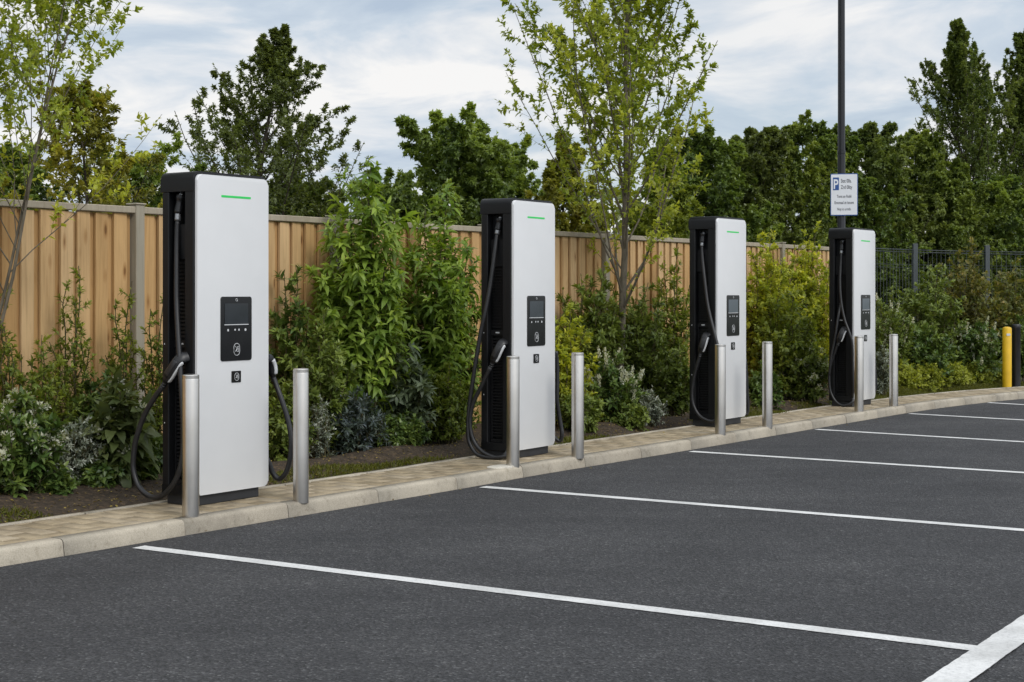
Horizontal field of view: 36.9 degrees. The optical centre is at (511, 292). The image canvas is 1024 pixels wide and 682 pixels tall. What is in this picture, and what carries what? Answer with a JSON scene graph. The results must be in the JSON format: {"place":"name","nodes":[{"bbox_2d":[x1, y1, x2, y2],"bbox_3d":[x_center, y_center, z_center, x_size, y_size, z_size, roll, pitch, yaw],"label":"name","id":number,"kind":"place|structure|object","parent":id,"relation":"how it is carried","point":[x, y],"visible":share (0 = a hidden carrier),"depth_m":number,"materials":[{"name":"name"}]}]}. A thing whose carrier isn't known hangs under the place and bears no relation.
{"place":"outdoors","nodes":[
{"label":"outdoors","id":0,"kind":"place"},
{"bbox_2d":[154,432,638,501],"bbox_3d":[4.900,1.509,16.400,41.291,0.132,7.526,0,0,-39],"label":"paving bed","id":1,"kind":"object","parent":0,"point":[407,465],"visible":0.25,"depth_m":12.80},
{"bbox_2d":[0,399,1023,681],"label":"car park","id":2,"kind":"structure","parent":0,"point":[128,613],"depth_m":8.15,"materials":[{"name":"asphalt"}]},
{"bbox_2d":[0,391,1023,566],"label":"kerb","id":3,"kind":"structure","parent":2,"relation":"on","point":[55,547],"depth_m":11.36,"materials":[{"name":"concrete"}]},
{"bbox_2d":[182,374,198,517],"bbox_3d":[-2.057,0.985,9.820,0.109,0.924,0.109,0,0,-6],"label":"steel bollard","id":4,"kind":"object","parent":3,"relation":"on","point":[190,445],"visible":0.99,"depth_m":9.77,"materials":[{"name":"metal"}]},
{"bbox_2d":[293,368,308,502],"bbox_3d":[-1.456,0.985,10.582,0.109,0.924,0.109,0,0,-20],"label":"steel bollard","id":5,"kind":"object","parent":3,"relation":"on","point":[300,435],"visible":1,"depth_m":10.54,"materials":[{"name":"metal"}]},
{"bbox_2d":[506,356,519,467],"bbox_3d":[0.008,0.985,12.690,0.109,0.924,0.109,0,0,-1],"label":"steel bollard","id":6,"kind":"object","parent":3,"relation":"on","point":[512,410],"visible":0.97,"depth_m":12.64,"materials":[{"name":"metal"}]},
{"bbox_2d":[571,352,583,458],"bbox_3d":[0.575,0.985,13.409,0.109,0.924,0.109,0,0,-9],"label":"steel bollard","id":7,"kind":"object","parent":3,"relation":"on","point":[577,405],"visible":1,"depth_m":13.36,"materials":[{"name":"metal"}]},
{"bbox_2d":[715,344,725,435],"bbox_3d":[2.113,0.985,15.553,0.109,0.924,0.109,0,0,-3],"label":"steel bollard","id":8,"kind":"object","parent":3,"relation":"on","point":[720,388],"visible":0.98,"depth_m":15.51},
{"bbox_2d":[762,341,772,427],"bbox_3d":[2.732,0.985,16.401,0.109,0.924,0.109,0,0,-20],"label":"steel bollard","id":9,"kind":"object","parent":3,"relation":"on","point":[767,383],"visible":1,"depth_m":16.35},
{"bbox_2d":[854,336,863,411],"bbox_3d":[4.189,0.985,18.510,0.109,0.924,0.109,0,0,0],"label":"steel bollard","id":10,"kind":"object","parent":3,"relation":"on","point":[858,373],"visible":0.98,"depth_m":18.46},
{"bbox_2d":[889,334,897,405],"bbox_3d":[4.824,0.985,19.378,0.109,0.924,0.109,0,0,-19],"label":"steel bollard","id":11,"kind":"object","parent":3,"relation":"on","point":[893,369],"visible":0.98,"depth_m":19.33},
{"bbox_2d":[134,546,976,649],"bbox_3d":[-0.108,1.526,7.885,5.030,0.001,0.111,0,0,32],"label":"parking line","id":12,"kind":"object","parent":2,"relation":"on","point":[691,613],"visible":1,"depth_m":7.58,"materials":[{"name":"paint"}]},
{"bbox_2d":[480,486,1023,530],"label":"parking line","id":13,"kind":"object","parent":2,"relation":"on","point":[832,514],"visible":1,"depth_m":10.79,"materials":[{"name":"paint"}]},
{"bbox_2d":[690,451,1023,472],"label":"parking line","id":14,"kind":"object","parent":2,"relation":"on","point":[861,462],"visible":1,"depth_m":13.78,"materials":[{"name":"paint"}]},
{"bbox_2d":[922,615,1023,681],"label":"aisle line","id":15,"kind":"object","parent":2,"relation":"on","point":[980,658],"visible":1,"depth_m":6.41,"materials":[{"name":"paint"}]},
{"bbox_2d":[0,387,1023,544],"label":"block paving","id":16,"kind":"structure","parent":0,"point":[30,531],"depth_m":11.84,"materials":[{"name":"concrete"}]},
{"bbox_2d":[130,171,292,505],"bbox_3d":[-2.073,0.308,10.652,0.504,2.250,1.024,0,0,44],"label":"charging station","id":17,"kind":"object","parent":16,"relation":"on","point":[215,281],"visible":0.94,"depth_m":10.43,"materials":[{"name":"metal"}]},
{"bbox_2d":[466,198,563,459],"bbox_3d":[0.034,0.310,13.542,0.462,2.254,0.913,0,0,33],"label":"charging station","id":18,"kind":"object","parent":16,"relation":"on","point":[517,276],"visible":0.94,"depth_m":13.32,"materials":[{"name":"metal"}]},
{"bbox_2d":[689,216,749,426],"bbox_3d":[2.291,0.308,16.675,0.462,2.250,0.883,0,0,35],"label":"charging station","id":19,"kind":"object","parent":16,"relation":"on","point":[717,279],"visible":0.98,"depth_m":16.50,"materials":[{"name":"metal"}]},
{"bbox_2d":[828,228,876,406],"bbox_3d":[4.345,0.308,19.571,0.360,2.250,0.856,0,0,36],"label":"charging station","id":20,"kind":"object","parent":16,"relation":"on","point":[851,283],"visible":0.94,"depth_m":19.37,"materials":[{"name":"metal"}]},
{"bbox_2d":[1002,327,1011,387],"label":"yellow bollard","id":21,"kind":"object","parent":16,"relation":"on","point":[1006,356],"visible":0.91,"depth_m":23.32,"materials":[{"name":"metal"}]},
{"bbox_2d":[0,377,1023,522],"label":"planting bed ground","id":22,"kind":"structure","parent":0,"point":[86,495],"depth_m":12.65,"materials":[{"name":"soil"}]},
{"bbox_2d":[0,283,23,487],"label":"arching shrub","id":23,"kind":"object","parent":22,"relation":"on","point":[8,349],"visible":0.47,"depth_m":11.08,"materials":[{"name":"green plant"}]},
{"bbox_2d":[0,386,70,498],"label":"flowering shrub","id":24,"kind":"object","parent":22,"relation":"on","point":[30,438],"visible":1,"depth_m":10.64,"materials":[{"name":"green plant"}]},
{"bbox_2d":[1,334,81,445],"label":"arching shrub","id":25,"kind":"object","parent":22,"relation":"on","point":[35,379],"visible":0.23,"depth_m":11.24,"materials":[{"name":"green plant"}]},
{"bbox_2d":[26,468,76,495],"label":"shrub","id":26,"kind":"object","parent":22,"relation":"on","point":[64,488],"visible":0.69,"depth_m":10.78,"materials":[{"name":"green plant"}]},
{"bbox_2d":[41,429,73,477],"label":"silver plant","id":27,"kind":"object","parent":22,"relation":"on","point":[68,446],"visible":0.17,"depth_m":10.93,"materials":[{"name":"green plant"}]},
{"bbox_2d":[46,266,97,431],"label":"arching shrub","id":28,"kind":"object","parent":22,"relation":"on","point":[78,387],"visible":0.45,"depth_m":11.68,"materials":[{"name":"green plant"}]},
{"bbox_2d":[0,0,161,333],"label":"sapling tree","id":29,"kind":"object","parent":22,"relation":"on","point":[57,14],"visible":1,"depth_m":10.99,"materials":[{"name":"green plant"}]},
{"bbox_2d":[60,413,110,486],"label":"silver plant","id":30,"kind":"object","parent":22,"relation":"on","point":[78,454],"visible":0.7,"depth_m":11.12,"materials":[{"name":"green plant"}]},
{"bbox_2d":[64,365,134,452],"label":"evergreen shrub","id":31,"kind":"object","parent":22,"relation":"on","point":[89,399],"visible":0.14,"depth_m":11.54,"materials":[{"name":"green plant"}]},
{"bbox_2d":[72,447,128,487],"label":"shrub","id":32,"kind":"object","parent":22,"relation":"on","point":[98,474],"visible":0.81,"depth_m":11.09,"materials":[{"name":"green plant"}]},
{"bbox_2d":[80,364,161,487],"bbox_3d":[-2.906,1.040,11.361,0.632,1.021,0.638,0,0,0],"label":"broadleaf shrub","id":33,"kind":"object","parent":22,"relation":"on","point":[115,419],"visible":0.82,"depth_m":11.25,"materials":[{"name":"green plant"}]},
{"bbox_2d":[99,283,146,400],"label":"arching shrub","id":34,"kind":"object","parent":22,"relation":"on","point":[122,354],"visible":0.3,"depth_m":12.08,"materials":[{"name":"green plant"}]},
{"bbox_2d":[137,293,162,472],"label":"arching shrub","id":35,"kind":"object","parent":22,"relation":"on","point":[150,377],"visible":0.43,"depth_m":12.16,"materials":[{"name":"green plant"}]},
{"bbox_2d":[139,424,162,479],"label":"shrub","id":36,"kind":"object","parent":22,"relation":"on","point":[157,442],"visible":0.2,"depth_m":11.53,"materials":[{"name":"green plant"}]},
{"bbox_2d":[268,379,317,461],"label":"shrub","id":37,"kind":"object","parent":22,"relation":"on","point":[278,443],"visible":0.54,"depth_m":12.79,"materials":[{"name":"green plant"}]},
{"bbox_2d":[268,264,325,411],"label":"upright shrub","id":38,"kind":"object","parent":22,"relation":"on","point":[279,332],"visible":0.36,"depth_m":13.64,"materials":[{"name":"green plant"}]},
{"bbox_2d":[283,306,361,456],"bbox_3d":[-1.679,0.795,13.516,0.725,1.356,0.783,0,0,0],"label":"evergreen shrub","id":39,"kind":"object","parent":22,"relation":"on","point":[325,380],"visible":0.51,"depth_m":13.42,"materials":[{"name":"green plant"}]},
{"bbox_2d":[309,395,336,458],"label":"silver plant","id":40,"kind":"object","parent":22,"relation":"on","point":[324,434],"visible":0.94,"depth_m":13.15,"materials":[{"name":"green plant"}]},
{"bbox_2d":[323,384,393,455],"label":"blue plant","id":41,"kind":"object","parent":22,"relation":"on","point":[356,435],"visible":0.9,"depth_m":13.45,"materials":[{"name":"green plant"}]},
{"bbox_2d":[302,156,419,433],"bbox_3d":[-1.387,0.112,14.223,1.120,2.722,1.325,0,0,0],"label":"lance shrub","id":42,"kind":"object","parent":22,"relation":"on","point":[368,331],"visible":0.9,"depth_m":14.01,"materials":[{"name":"green plant"}]},
{"bbox_2d":[375,409,432,446],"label":"shrub","id":43,"kind":"object","parent":22,"relation":"on","point":[400,431],"visible":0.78,"depth_m":13.90,"materials":[{"name":"green plant"}]},
{"bbox_2d":[370,342,438,443],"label":"greyleaf shrub","id":44,"kind":"object","parent":22,"relation":"on","point":[413,395],"visible":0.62,"depth_m":14.22,"materials":[{"name":"grey plant"}]},
{"bbox_2d":[0,199,828,432],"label":"timber fence","id":45,"kind":"object","parent":22,"relation":"on","point":[110,255],"visible":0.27,"depth_m":12.59,"materials":[{"name":"wood"}]},
{"bbox_2d":[390,182,480,402],"bbox_3d":[-0.690,0.194,15.100,1.174,2.559,1.194,0,0,27],"label":"lance shrub","id":46,"kind":"object","parent":22,"relation":"on","point":[441,314],"visible":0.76,"depth_m":14.95,"materials":[{"name":"green plant"}]},
{"bbox_2d":[420,362,480,443],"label":"shrub","id":47,"kind":"object","parent":22,"relation":"on","point":[450,419],"visible":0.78,"depth_m":14.58,"materials":[{"name":"green plant"}]},
{"bbox_2d":[436,287,480,432],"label":"evergreen shrub","id":48,"kind":"object","parent":22,"relation":"on","point":[474,332],"visible":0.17,"depth_m":15.18,"materials":[{"name":"green plant"}]},
{"bbox_2d":[1,387,917,530],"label":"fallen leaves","id":49,"kind":"object","parent":22,"relation":"on","point":[344,463],"visible":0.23,"depth_m":13.07,"materials":[{"name":"brown plant"}]},
{"bbox_2d":[555,302,599,426],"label":"golden shrub","id":50,"kind":"object","parent":22,"relation":"on","point":[566,348],"visible":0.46,"depth_m":16.10,"materials":[{"name":"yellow plant"}]},
{"bbox_2d":[555,382,606,432],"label":"shrub","id":51,"kind":"object","parent":22,"relation":"on","point":[592,413],"visible":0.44,"depth_m":15.64,"materials":[{"name":"green plant"}]},
{"bbox_2d":[555,273,610,392],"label":"upright shrub","id":52,"kind":"object","parent":22,"relation":"on","point":[577,307],"visible":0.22,"depth_m":17.28,"materials":[{"name":"green plant"}]},
{"bbox_2d":[572,266,635,408],"bbox_3d":[0.956,0.581,17.434,0.820,1.785,0.843,0,0,32],"label":"upright shrub","id":53,"kind":"object","parent":22,"relation":"on","point":[611,331],"visible":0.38,"depth_m":17.35,"materials":[{"name":"green plant"}]},
{"bbox_2d":[495,0,718,367],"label":"sapling tree","id":54,"kind":"object","parent":22,"relation":"on","point":[627,102],"visible":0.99,"depth_m":17.44,"materials":[{"name":"green plant"}]},
{"bbox_2d":[584,346,648,422],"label":"flowering shrub","id":55,"kind":"object","parent":22,"relation":"on","point":[612,394],"visible":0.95,"depth_m":16.45,"materials":[{"name":"green plant"}]},
{"bbox_2d":[602,271,650,390],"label":"upright shrub","id":56,"kind":"object","parent":22,"relation":"on","point":[630,352],"visible":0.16,"depth_m":18.14,"materials":[{"name":"green plant"}]},
{"bbox_2d":[607,396,650,431],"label":"shrub","id":57,"kind":"object","parent":22,"relation":"on","point":[636,416],"visible":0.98,"depth_m":16.36,"materials":[{"name":"green plant"}]},
{"bbox_2d":[612,282,674,405],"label":"upright shrub","id":58,"kind":"object","parent":22,"relation":"on","point":[652,343],"visible":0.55,"depth_m":18.02,"materials":[{"name":"green plant"}]},
{"bbox_2d":[640,385,669,426],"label":"silver plant","id":59,"kind":"object","parent":22,"relation":"on","point":[653,404],"visible":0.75,"depth_m":16.72,"materials":[{"name":"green plant"}]},
{"bbox_2d":[641,247,689,397],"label":"upright shrub","id":60,"kind":"object","parent":22,"relation":"on","point":[676,325],"visible":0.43,"depth_m":18.93,"materials":[{"name":"green plant"}]},
{"bbox_2d":[646,337,689,415],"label":"evergreen shrub","id":61,"kind":"object","parent":22,"relation":"on","point":[674,390],"visible":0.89,"depth_m":17.72,"materials":[{"name":"green plant"}]},
{"bbox_2d":[748,359,788,410],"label":"shrub","id":62,"kind":"object","parent":22,"relation":"on","point":[755,388],"visible":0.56,"depth_m":18.98,"materials":[{"name":"green plant"}]},
{"bbox_2d":[746,228,812,393],"bbox_3d":[3.473,0.290,20.919,1.138,2.366,1.102,0,0,-37],"label":"golden shrub","id":63,"kind":"object","parent":22,"relation":"on","point":[763,293],"visible":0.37,"depth_m":20.79,"materials":[{"name":"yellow plant"}]},
{"bbox_2d":[748,289,825,400],"bbox_3d":[3.659,0.713,20.341,1.034,1.525,1.140,0,0,-36],"label":"evergreen shrub","id":64,"kind":"object","parent":22,"relation":"on","point":[785,350],"visible":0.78,"depth_m":20.17,"materials":[{"name":"green plant"}]},
{"bbox_2d":[770,240,824,340],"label":"golden shrub","id":65,"kind":"object","parent":22,"relation":"on","point":[792,265],"visible":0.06,"depth_m":21.78,"materials":[{"name":"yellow plant"}]},
{"bbox_2d":[777,343,831,404],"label":"flowering shrub","id":66,"kind":"object","parent":22,"relation":"on","point":[812,381],"visible":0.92,"depth_m":19.98,"materials":[{"name":"green plant"}]},
{"bbox_2d":[783,220,828,369],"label":"golden shrub","id":67,"kind":"object","parent":22,"relation":"on","point":[821,296],"visible":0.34,"depth_m":21.65,"materials":[{"name":"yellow plant"}]},
{"bbox_2d":[837,0,845,227],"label":"lamp post","id":68,"kind":"object","parent":22,"relation":"on","point":[841,151],"visible":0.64,"depth_m":21.21,"materials":[{"name":"metal"}]},
{"bbox_2d":[830,173,857,215],"bbox_3d":[4.590,-1.355,21.189,0.370,0.580,0.042,0,0,12],"label":"parking sign","id":69,"kind":"object","parent":68,"relation":"attached to","point":[843,194],"visible":1,"depth_m":21.17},
{"bbox_2d":[875,339,888,395],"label":"silver plant","id":70,"kind":"object","parent":22,"relation":"on","point":[882,367],"visible":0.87,"depth_m":21.46,"materials":[{"name":"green plant"}]},
{"bbox_2d":[875,286,915,382],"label":"flowering shrub","id":71,"kind":"object","parent":22,"relation":"on","point":[889,326],"visible":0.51,"depth_m":22.79,"materials":[{"name":"green plant"}]},
{"bbox_2d":[878,359,925,389],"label":"hedge shrub","id":72,"kind":"object","parent":22,"relation":"on","point":[907,378],"visible":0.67,"depth_m":22.48,"materials":[{"name":"green plant"}]},
{"bbox_2d":[900,322,958,386],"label":"evergreen shrub","id":73,"kind":"object","parent":22,"relation":"on","point":[928,349],"visible":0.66,"depth_m":23.11,"materials":[{"name":"green plant"}]},
{"bbox_2d":[910,360,950,391],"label":"hedge shrub","id":74,"kind":"object","parent":22,"relation":"on","point":[928,375],"visible":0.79,"depth_m":22.86,"materials":[{"name":"green plant"}]},
{"bbox_2d":[896,261,968,360],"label":"evergreen shrub","id":75,"kind":"object","parent":22,"relation":"on","point":[934,314],"visible":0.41,"depth_m":23.88,"materials":[{"name":"green plant"}]},
{"bbox_2d":[875,244,1023,337],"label":"fence","id":76,"kind":"object","parent":22,"relation":"on","point":[915,252],"visible":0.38,"depth_m":25.91,"materials":[{"name":"black metal"}]},
{"bbox_2d":[941,360,972,386],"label":"hedge shrub","id":77,"kind":"object","parent":22,"relation":"on","point":[956,378],"visible":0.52,"depth_m":23.24,"materials":[{"name":"green plant"}]},
{"bbox_2d":[936,236,1010,362],"bbox_3d":[7.243,0.282,24.711,1.189,2.383,1.198,0,0,-31],"label":"redtip shrub","id":78,"kind":"object","parent":22,"relation":"on","point":[972,313],"visible":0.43,"depth_m":24.56,"materials":[{"name":"green plant"}]},
{"bbox_2d":[949,316,1001,381],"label":"flowering shrub","id":79,"kind":"object","parent":22,"relation":"on","point":[982,350],"visible":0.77,"depth_m":23.81,"materials":[{"name":"green plant"}]},
{"bbox_2d":[963,359,995,384],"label":"hedge shrub","id":80,"kind":"object","parent":22,"relation":"on","point":[981,378],"visible":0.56,"depth_m":23.64,"materials":[{"name":"green plant"}]},
{"bbox_2d":[982,258,1023,345],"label":"redtip shrub","id":81,"kind":"object","parent":22,"relation":"on","point":[1009,291],"visible":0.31,"depth_m":25.05,"materials":[{"name":"green plant"}]},
{"bbox_2d":[995,314,1023,380],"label":"evergreen shrub","id":82,"kind":"object","parent":22,"relation":"on","point":[1020,322],"visible":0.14,"depth_m":24.61,"materials":[{"name":"green plant"}]},
{"bbox_2d":[1011,324,1020,386],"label":"black bollard","id":83,"kind":"object","parent":22,"relation":"on","point":[1016,355],"visible":0.85,"depth_m":23.54,"materials":[{"name":"paint"}]},
{"bbox_2d":[0,0,1023,233],"label":"sky","id":84,"kind":"structure","parent":0,"point":[777,60],"materials":[{"name":"white"}]},
{"label":"ground","id":85,"kind":"structure","parent":0,"visible":0},
{"bbox_2d":[0,141,71,210],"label":"garden tree","id":86,"kind":"object","parent":85,"relation":"on","point":[37,188],"visible":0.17,"depth_m":26.93,"materials":[{"name":"green plant"}]},
{"bbox_2d":[0,77,167,216],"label":"garden tree","id":87,"kind":"object","parent":85,"relation":"on","point":[99,140],"visible":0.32,"depth_m":17.36,"materials":[{"name":"green plant"}]},
{"bbox_2d":[74,131,206,216],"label":"garden tree","id":88,"kind":"object","parent":85,"relation":"on","point":[137,171],"visible":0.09,"depth_m":22.61,"materials":[{"name":"green plant"}]},
{"bbox_2d":[68,23,405,224],"bbox_3d":[-4.060,-1.471,25.001,5.918,6.021,5.795,0,0,40],"label":"garden tree","id":89,"kind":"object","parent":85,"relation":"on","point":[271,61],"visible":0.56,"depth_m":25.23,"materials":[{"name":"green plant"}]},
{"bbox_2d":[268,159,345,223],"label":"garden tree","id":90,"kind":"object","parent":85,"relation":"on","point":[320,190],"visible":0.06,"depth_m":26.35,"materials":[{"name":"green plant"}]},
{"bbox_2d":[332,169,442,219],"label":"garden tree","id":91,"kind":"object","parent":85,"relation":"on","point":[396,180],"visible":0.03,"depth_m":26.13,"materials":[{"name":"green plant"}]},
{"bbox_2d":[346,101,539,231],"bbox_3d":[-0.925,-0.688,23.869,4.823,4.441,3.598,0,0,0],"label":"garden tree","id":92,"kind":"object","parent":85,"relation":"on","point":[470,157],"visible":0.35,"depth_m":23.32,"materials":[{"name":"green plant"}]},
{"bbox_2d":[2,183,928,337],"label":"woodland","id":93,"kind":"object","parent":85,"relation":"on","point":[618,197],"depth_m":43.23,"materials":[{"name":"green plant"}]},
{"bbox_2d":[0,380,1023,522],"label":"grass edge","id":94,"kind":"object","parent":85,"relation":"on","point":[906,391],"depth_m":13.15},
{"bbox_2d":[0,386,1023,525],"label":"path edging","id":95,"kind":"object","parent":85,"relation":"on","point":[149,503],"visible":0.19,"depth_m":12.25,"materials":[{"name":"concrete"}]},
{"bbox_2d":[442,134,589,224],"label":"garden tree","id":96,"kind":"object","parent":85,"relation":"on","point":[521,183],"visible":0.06,"depth_m":25.82,"materials":[{"name":"green plant"}]},
{"bbox_2d":[524,131,616,239],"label":"garden tree","id":97,"kind":"object","parent":85,"relation":"on","point":[551,185],"visible":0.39,"depth_m":21.76,"materials":[{"name":"green plant"}]},
{"bbox_2d":[619,139,705,242],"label":"garden tree","id":98,"kind":"object","parent":85,"relation":"on","point":[680,222],"visible":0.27,"depth_m":23.76,"materials":[{"name":"green plant"}]},
{"bbox_2d":[647,123,785,247],"bbox_3d":[3.379,-0.680,26.665,2.737,4.425,2.891,0,0,13],"label":"boundary tree","id":99,"kind":"object","parent":85,"relation":"on","point":[722,195],"visible":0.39,"depth_m":26.07,"materials":[{"name":"green plant"}]},
{"bbox_2d":[704,126,830,250],"bbox_3d":[4.364,-0.741,27.389,3.683,4.546,2.961,0,0,-21],"label":"boundary tree","id":100,"kind":"object","parent":85,"relation":"on","point":[765,151],"visible":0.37,"depth_m":27.13,"materials":[{"name":"green plant"}]},
{"bbox_2d":[744,109,882,275],"bbox_3d":[4.976,-0.890,28.686,4.012,4.999,2.995,0,0,0],"label":"boundary tree","id":101,"kind":"object","parent":85,"relation":"on","point":[800,133],"visible":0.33,"depth_m":28.08,"materials":[{"name":"green plant"}]},
{"bbox_2d":[789,119,931,346],"bbox_3d":[6.062,-0.874,29.145,3.305,4.814,2.905,0,0,0],"label":"boundary tree","id":102,"kind":"object","parent":85,"relation":"on","point":[826,138],"visible":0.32,"depth_m":28.63,"materials":[{"name":"green plant"}]},
{"bbox_2d":[804,120,969,360],"bbox_3d":[6.969,-0.907,29.849,3.417,4.877,3.579,0,0,44],"label":"boundary tree","id":103,"kind":"object","parent":85,"relation":"on","point":[877,146],"visible":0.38,"depth_m":29.41,"materials":[{"name":"green plant"}]},
{"bbox_2d":[872,128,1013,347],"bbox_3d":[8.323,-0.887,31.051,3.331,4.839,3.516,0,0,0],"label":"boundary tree","id":104,"kind":"object","parent":85,"relation":"on","point":[928,161],"visible":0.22,"depth_m":30.47,"materials":[{"name":"green plant"}]},
{"bbox_2d":[879,156,1022,322],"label":"boundary tree","id":105,"kind":"object","parent":85,"relation":"on","point":[960,192],"visible":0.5,"depth_m":29.49,"materials":[{"name":"green plant"}]},
{"bbox_2d":[904,17,1023,296],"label":"columnar tree","id":106,"kind":"object","parent":85,"relation":"on","point":[960,74],"visible":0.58,"depth_m":33.08,"materials":[{"name":"green plant"}]},
{"bbox_2d":[955,174,1023,310],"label":"boundary tree","id":107,"kind":"object","parent":85,"relation":"on","point":[1002,190],"visible":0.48,"depth_m":30.61,"materials":[{"name":"green plant"}]},
{"bbox_2d":[973,31,1023,291],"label":"columnar tree","id":108,"kind":"object","parent":85,"relation":"on","point":[1015,124],"visible":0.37,"depth_m":34.11,"materials":[{"name":"green plant"}]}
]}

